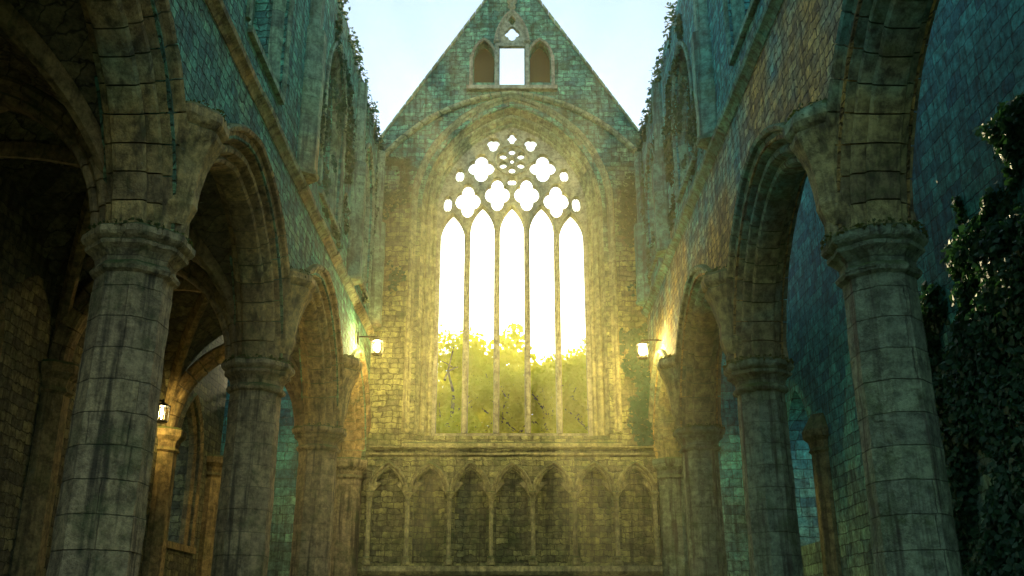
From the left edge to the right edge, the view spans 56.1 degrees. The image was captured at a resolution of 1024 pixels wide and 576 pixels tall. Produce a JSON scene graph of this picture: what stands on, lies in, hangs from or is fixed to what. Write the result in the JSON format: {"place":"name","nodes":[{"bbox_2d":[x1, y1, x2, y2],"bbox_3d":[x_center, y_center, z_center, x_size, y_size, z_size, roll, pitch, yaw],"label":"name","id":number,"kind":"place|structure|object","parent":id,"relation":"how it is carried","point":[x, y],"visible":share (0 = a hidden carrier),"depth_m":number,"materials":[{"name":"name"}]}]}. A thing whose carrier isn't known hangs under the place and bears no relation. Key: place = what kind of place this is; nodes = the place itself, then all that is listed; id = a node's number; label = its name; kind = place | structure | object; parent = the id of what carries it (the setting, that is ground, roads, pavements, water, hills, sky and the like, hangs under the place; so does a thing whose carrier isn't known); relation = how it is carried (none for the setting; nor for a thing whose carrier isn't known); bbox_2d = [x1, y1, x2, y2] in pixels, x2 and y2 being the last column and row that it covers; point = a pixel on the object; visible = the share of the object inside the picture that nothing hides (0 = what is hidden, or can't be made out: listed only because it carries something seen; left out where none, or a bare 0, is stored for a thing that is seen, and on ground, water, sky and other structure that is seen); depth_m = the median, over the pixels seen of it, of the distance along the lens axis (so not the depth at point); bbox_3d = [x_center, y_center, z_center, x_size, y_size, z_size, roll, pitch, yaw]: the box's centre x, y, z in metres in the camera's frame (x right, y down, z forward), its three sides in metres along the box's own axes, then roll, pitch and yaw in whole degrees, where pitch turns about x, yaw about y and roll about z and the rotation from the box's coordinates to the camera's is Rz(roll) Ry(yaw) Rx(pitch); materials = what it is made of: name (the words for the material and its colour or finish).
{"place":"outdoors","nodes":[
{"label":"outdoors","id":0,"kind":"place"},
{"bbox_2d":[0,163,227,575],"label":"aisle wall","id":1,"kind":"structure","parent":0,"point":[29,301],"depth_m":18.54,"materials":[{"name":"grey stone"}]},
{"bbox_2d":[0,0,300,388],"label":"aisle vault","id":2,"kind":"object","parent":1,"relation":"on","point":[52,194],"visible":0.23,"depth_m":17.97,"materials":[{"name":"grey stone"}]},
{"bbox_2d":[342,0,677,414],"label":"sky","id":3,"kind":"structure","parent":0,"point":[400,41],"materials":[{"name":"white"}]},
{"label":"ground","id":4,"kind":"structure","parent":0,"visible":0},
{"bbox_2d":[46,271,172,575],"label":"pier shaft","id":5,"kind":"object","parent":4,"relation":"on","point":[99,528],"visible":1,"depth_m":12.06,"materials":[{"name":"grey stone"}]},
{"bbox_2d":[82,222,194,288],"bbox_3d":[-5.148,-0.357,13.197,1.378,0.646,1.383,0,-20,0],"label":"pier capital","id":6,"kind":"object","parent":5,"relation":"on","point":[164,254],"visible":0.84,"depth_m":12.74,"materials":[{"name":"grey stone"}]},
{"bbox_2d":[146,101,229,230],"bbox_3d":[-4.879,-1.554,13.622,1.480,1.949,1.120,0,-20,0],"label":"wall corbel","id":7,"kind":"object","parent":6,"relation":"on","point":[203,138],"depth_m":13.44,"materials":[{"name":"stone"}]},
{"bbox_2d":[85,97,928,431],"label":"moss cushions","id":8,"kind":"object","parent":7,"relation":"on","point":[825,237],"visible":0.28,"depth_m":13.65,"materials":[{"name":"green plant"}]},
{"bbox_2d":[0,0,304,575],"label":"aisle ribs and windows","id":9,"kind":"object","parent":4,"relation":"on","point":[71,123],"visible":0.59,"depth_m":19.05,"materials":[{"name":"grey stone"}]},
{"bbox_2d":[157,399,170,423],"bbox_3d":[-8.973,3.062,24.289,0.634,0.690,0.416,0,-20,0],"label":"wall lantern","id":10,"kind":"object","parent":9,"relation":"attached to","point":[163,404],"depth_m":24.22,"materials":[{"name":"metal"}]},
{"bbox_2d":[211,390,280,575],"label":"pier shaft","id":11,"kind":"object","parent":4,"relation":"on","point":[242,539],"visible":1,"depth_m":18.34,"materials":[{"name":"grey stone"}]},
{"bbox_2d":[221,357,294,397],"bbox_3d":[-5.148,1.867,19.408,1.377,0.650,1.380,0,-20,0],"label":"pier capital","id":12,"kind":"object","parent":11,"relation":"on","point":[267,374],"visible":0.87,"depth_m":18.94,"materials":[{"name":"grey stone"}]},
{"bbox_2d":[246,268,315,359],"bbox_3d":[-4.881,0.668,19.839,1.486,1.945,1.134,0,-20,0],"label":"wall corbel","id":13,"kind":"object","parent":12,"relation":"on","point":[299,298],"depth_m":19.64,"materials":[{"name":"stone"}]},
{"bbox_2d":[220,380,298,575],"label":"aisle end wall","id":14,"kind":"structure","parent":4,"relation":"on","point":[286,471],"depth_m":30.19,"materials":[{"name":"stone"}]},
{"bbox_2d":[289,450,336,575],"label":"pier shaft","id":15,"kind":"object","parent":4,"relation":"on","point":[312,537],"visible":0.98,"depth_m":24.62,"materials":[{"name":"grey stone"}]},
{"bbox_2d":[292,425,345,453],"bbox_3d":[-5.149,4.093,25.622,1.372,0.646,1.376,0,-20,0],"label":"pier capital","id":16,"kind":"object","parent":15,"relation":"on","point":[318,437],"visible":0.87,"depth_m":25.14,"materials":[{"name":"grey stone"}]},
{"bbox_2d":[305,355,361,425],"bbox_3d":[-4.868,2.895,26.046,1.487,1.954,1.145,0,-20,0],"label":"wall corbel","id":17,"kind":"object","parent":16,"relation":"on","point":[352,368],"depth_m":25.85,"materials":[{"name":"stone"}]},
{"bbox_2d":[330,457,367,575],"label":"column","id":18,"kind":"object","parent":4,"relation":"on","point":[350,471],"visible":0.75,"depth_m":29.37,"materials":[{"name":"grey stone"}]},
{"bbox_2d":[436,324,500,432],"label":"broadleaf tree","id":19,"kind":"object","parent":4,"relation":"on","point":[480,394],"visible":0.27,"depth_m":51.28,"materials":[{"name":"green plant"}]},
{"bbox_2d":[438,358,548,432],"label":"broadleaf tree","id":20,"kind":"object","parent":4,"relation":"on","point":[504,390],"visible":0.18,"depth_m":54.26,"materials":[{"name":"green plant"}]},
{"bbox_2d":[357,0,653,575],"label":"gable wall","id":21,"kind":"structure","parent":4,"relation":"on","point":[447,82],"depth_m":31.26,"materials":[{"name":"grey stone"}]},
{"bbox_2d":[382,156,410,294],"bbox_3d":[-4.092,-2.218,33.140,1.130,5.222,0.216,0,-20,0],"label":"ivy","id":22,"kind":"object","parent":21,"relation":"attached to","point":[404,196],"visible":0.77,"depth_m":33.48,"materials":[{"name":"green plant"}]},
{"bbox_2d":[380,0,639,136],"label":"gable coping","id":23,"kind":"object","parent":21,"relation":"on","point":[436,64],"visible":0.25,"depth_m":35.19,"materials":[{"name":"grey stone"}]},
{"bbox_2d":[385,91,636,158],"bbox_3d":[0.009,-5.867,34.445,9.540,2.778,0.320,0,-20,0],"label":"vault wall rib","id":24,"kind":"object","parent":21,"relation":"attached to","point":[412,130],"visible":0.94,"depth_m":34.49,"materials":[{"name":"stone"}]},
{"bbox_2d":[466,0,557,91],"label":"gable window frame","id":25,"kind":"object","parent":21,"relation":"attached to","point":[497,87],"visible":1,"depth_m":35.14,"materials":[{"name":"grey stone"}]},
{"bbox_2d":[499,13,524,48],"bbox_3d":[0.000,-9.722,35.813,1.240,1.750,0.180,0,-20,0],"label":"gable window tracery","id":26,"kind":"object","parent":25,"relation":"in","point":[505,42],"visible":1,"depth_m":35.59,"materials":[{"name":"grey stone"}]},
{"bbox_2d":[402,442,621,445],"bbox_3d":[0.000,4.953,31.143,7.000,0.570,1.220,0,-20,0],"label":"great window sill","id":27,"kind":"structure","parent":21,"relation":"attached to","point":[511,443],"depth_m":30.49,"materials":[{"name":"beige stone"}]},
{"bbox_2d":[401,94,622,435],"bbox_3d":[0.002,-1.021,33.280,7.118,12.367,1.352,0,-20,0],"label":"great window surround","id":28,"kind":"object","parent":21,"relation":"attached to","point":[463,142],"visible":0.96,"depth_m":33.14,"materials":[{"name":"beige stone"}]},
{"bbox_2d":[431,127,592,435],"bbox_3d":[0.000,-0.487,33.441,5.460,11.563,0.300,0,-20,0],"label":"great window tracery","id":29,"kind":"object","parent":28,"relation":"in","point":[453,188],"visible":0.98,"depth_m":34.18,"materials":[{"name":"beige stone"}]},
{"bbox_2d":[438,144,585,433],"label":"tracery mouldings","id":30,"kind":"object","parent":28,"relation":"attached to","point":[527,348],"visible":1,"depth_m":32.65,"materials":[{"name":"stone"}]},
{"bbox_2d":[474,49,549,81],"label":"blocked gable lights","id":31,"kind":"object","parent":21,"relation":"attached to","point":[484,66],"visible":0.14,"depth_m":35.82,"materials":[{"name":"stone"}]},
{"bbox_2d":[615,172,653,445],"bbox_3d":[3.996,0.470,32.142,1.162,9.702,0.294,0,-20,0],"label":"ivy","id":32,"kind":"object","parent":21,"relation":"attached to","point":[643,394],"visible":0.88,"depth_m":31.51,"materials":[{"name":"green plant"}]},
{"bbox_2d":[362,457,661,565],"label":"blind arcade wall","id":33,"kind":"structure","parent":4,"relation":"on","point":[491,467],"depth_m":29.95,"materials":[{"name":"grey stone"}]},
{"bbox_2d":[362,461,661,564],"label":"blind arcade dressings","id":34,"kind":"structure","parent":33,"relation":"attached to","point":[373,485],"depth_m":29.71,"materials":[{"name":"grey stone"}]},
{"bbox_2d":[361,566,662,575],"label":"wall bench ledge","id":35,"kind":"object","parent":33,"relation":"attached to","point":[511,570],"depth_m":28.68,"materials":[{"name":"stone"}]},
{"bbox_2d":[369,446,654,456],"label":"string courses","id":36,"kind":"object","parent":33,"relation":"on","point":[511,454],"visible":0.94,"depth_m":30.25,"materials":[{"name":"stone"}]},
{"bbox_2d":[437,321,587,431],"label":"distant tree mass","id":37,"kind":"object","parent":4,"relation":"on","point":[510,354],"visible":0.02,"depth_m":61.11,"materials":[{"name":"green plant"}]},
{"bbox_2d":[500,352,587,432],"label":"broadleaf tree","id":38,"kind":"object","parent":4,"relation":"on","point":[536,385],"visible":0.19,"depth_m":52.97,"materials":[{"name":"green plant"}]},
{"bbox_2d":[531,338,587,432],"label":"broadleaf tree","id":39,"kind":"object","parent":4,"relation":"on","point":[574,399],"visible":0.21,"depth_m":50.11,"materials":[{"name":"green plant"}]},
{"bbox_2d":[652,457,688,575],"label":"column","id":40,"kind":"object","parent":4,"relation":"on","point":[673,528],"visible":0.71,"depth_m":29.36,"materials":[{"name":"grey stone"}]},
{"bbox_2d":[682,450,726,575],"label":"pier shaft","id":41,"kind":"object","parent":4,"relation":"on","point":[704,522],"visible":1,"depth_m":24.64,"materials":[{"name":"grey stone"}]},
{"bbox_2d":[673,425,724,453],"bbox_3d":[5.001,4.093,25.625,1.310,0.644,1.330,0,-20,0],"label":"pier capital","id":42,"kind":"object","parent":41,"relation":"on","point":[697,437],"visible":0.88,"depth_m":25.16,"materials":[{"name":"stone"}]},
{"bbox_2d":[657,356,714,426],"bbox_3d":[4.712,2.890,26.053,1.451,1.946,1.119,0,-20,0],"label":"wall corbel","id":43,"kind":"object","parent":42,"relation":"on","point":[666,369],"depth_m":25.86,"materials":[{"name":"stone"}]},
{"bbox_2d":[718,351,749,575],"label":"aisle end wall","id":44,"kind":"structure","parent":4,"relation":"on","point":[733,507],"depth_m":30.21,"materials":[{"name":"stone"}]},
{"bbox_2d":[737,390,803,575],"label":"pier shaft","id":45,"kind":"object","parent":4,"relation":"on","point":[774,547],"visible":1,"depth_m":18.36,"materials":[{"name":"grey stone"}]},
{"bbox_2d":[723,357,793,397],"bbox_3d":[4.995,1.867,19.409,1.319,0.647,1.322,0,-20,0],"label":"pier capital","id":46,"kind":"object","parent":45,"relation":"on","point":[751,374],"visible":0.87,"depth_m":18.96,"materials":[{"name":"grey stone"}]},
{"bbox_2d":[701,268,768,359],"bbox_3d":[4.705,0.667,19.833,1.453,1.943,1.130,0,-20,0],"label":"wall corbel","id":47,"kind":"object","parent":46,"relation":"on","point":[713,286],"depth_m":19.65,"materials":[{"name":"stone"}]},
{"bbox_2d":[842,272,962,575],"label":"pier shaft","id":48,"kind":"object","parent":4,"relation":"on","point":[912,523],"visible":0.98,"depth_m":12.08,"materials":[{"name":"grey stone"}]},
{"bbox_2d":[819,223,928,289],"bbox_3d":[4.995,-0.360,13.193,1.328,0.645,1.324,0,-20,0],"label":"pier capital","id":49,"kind":"object","parent":48,"relation":"on","point":[851,253],"visible":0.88,"depth_m":12.76,"materials":[{"name":"grey stone"}]},
{"bbox_2d":[783,100,851,228],"bbox_3d":[4.711,-1.558,13.617,1.446,1.944,1.139,0,-20,0],"label":"wall corbel","id":50,"kind":"object","parent":49,"relation":"on","point":[804,134],"depth_m":13.45,"materials":[{"name":"stone"}]},
{"bbox_2d":[783,0,1023,575],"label":"aisle wall","id":51,"kind":"structure","parent":4,"relation":"on","point":[972,77],"depth_m":19.36,"materials":[{"name":"grey stone"}]},
{"bbox_2d":[802,413,841,575],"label":"aisle responds","id":52,"kind":"object","parent":51,"relation":"attached to","point":[815,433],"visible":0.29,"depth_m":24.95,"materials":[{"name":"grey stone"}]},
{"bbox_2d":[919,92,1023,575],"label":"ivy","id":53,"kind":"object","parent":51,"relation":"attached to","point":[989,325],"visible":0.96,"depth_m":16.10,"materials":[{"name":"green plant"}]},
{"bbox_3d":[-5.149,-1.696,-0.349,1.552,6.169,1.552,0,-20,0],"label":"pier shaft","id":54,"kind":"object","parent":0,"visible":0},
{"bbox_3d":[-5.149,-4.811,0.762,1.379,0.647,1.380,0,-20,0],"label":"pier capital","id":55,"kind":"object","parent":54,"relation":"on","visible":0},
{"bbox_2d":[94,0,377,458],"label":"nave wall","id":56,"kind":"structure","parent":55,"relation":"on","point":[212,77],"depth_m":19.72,"materials":[{"name":"stone"}]},
{"bbox_2d":[78,0,370,457],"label":"arcade arches","id":57,"kind":"structure","parent":56,"relation":"attached to","point":[130,71],"depth_m":16.69,"materials":[{"name":"stone"}]},
{"bbox_2d":[204,0,385,341],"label":"clerestory dressings","id":58,"kind":"structure","parent":56,"relation":"attached to","point":[304,171],"depth_m":22.28,"materials":[{"name":"stone"}]},
{"bbox_2d":[287,10,382,307],"bbox_3d":[-4.557,-4.005,26.765,0.325,6.525,13.227,0,-20,0],"label":"ivy","id":59,"kind":"object","parent":58,"relation":"attached to","point":[342,112],"visible":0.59,"depth_m":26.08,"materials":[{"name":"green plant"}]},
{"bbox_2d":[357,332,383,355],"bbox_3d":[-4.203,1.653,28.512,0.794,0.690,0.416,0,-20,0],"label":"wall lantern","id":60,"kind":"object","parent":56,"relation":"attached to","point":[377,341],"depth_m":28.45,"materials":[{"name":"metal"}]},
{"bbox_2d":[338,0,677,150],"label":"wall top growth","id":61,"kind":"object","parent":56,"relation":"attached to","point":[359,58],"depth_m":29.04,"materials":[{"name":"green plant"}]},
{"bbox_3d":[4.999,-1.698,-0.351,1.495,6.171,1.498,0,-20,0],"label":"pier shaft","id":62,"kind":"object","parent":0,"visible":0},
{"bbox_3d":[5.000,-4.810,0.766,1.323,0.649,1.334,0,-20,0],"label":"pier capital","id":63,"kind":"object","parent":62,"relation":"on","visible":0},
{"bbox_2d":[642,0,936,457],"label":"nave wall","id":64,"kind":"structure","parent":63,"relation":"on","point":[792,70],"depth_m":19.43,"materials":[{"name":"stone"}]},
{"bbox_2d":[636,339,661,359],"bbox_3d":[4.153,1.767,28.683,0.894,0.690,0.416,0,-20,0],"label":"wall lantern","id":65,"kind":"object","parent":64,"relation":"attached to","point":[642,344],"depth_m":28.59,"materials":[{"name":"metal"}]},
{"bbox_2d":[635,1,703,284],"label":"ivy","id":66,"kind":"object","parent":64,"relation":"attached to","point":[690,137],"visible":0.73,"depth_m":26.57,"materials":[{"name":"green plant"}]},
{"bbox_2d":[634,0,783,317],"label":"clerestory dressings","id":67,"kind":"structure","parent":64,"relation":"attached to","point":[711,130],"depth_m":23.74,"materials":[{"name":"stone"}]},
{"bbox_2d":[648,0,938,457],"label":"arcade arches","id":68,"kind":"structure","parent":64,"relation":"attached to","point":[889,36],"depth_m":16.84,"materials":[{"name":"stone"}]}
]}

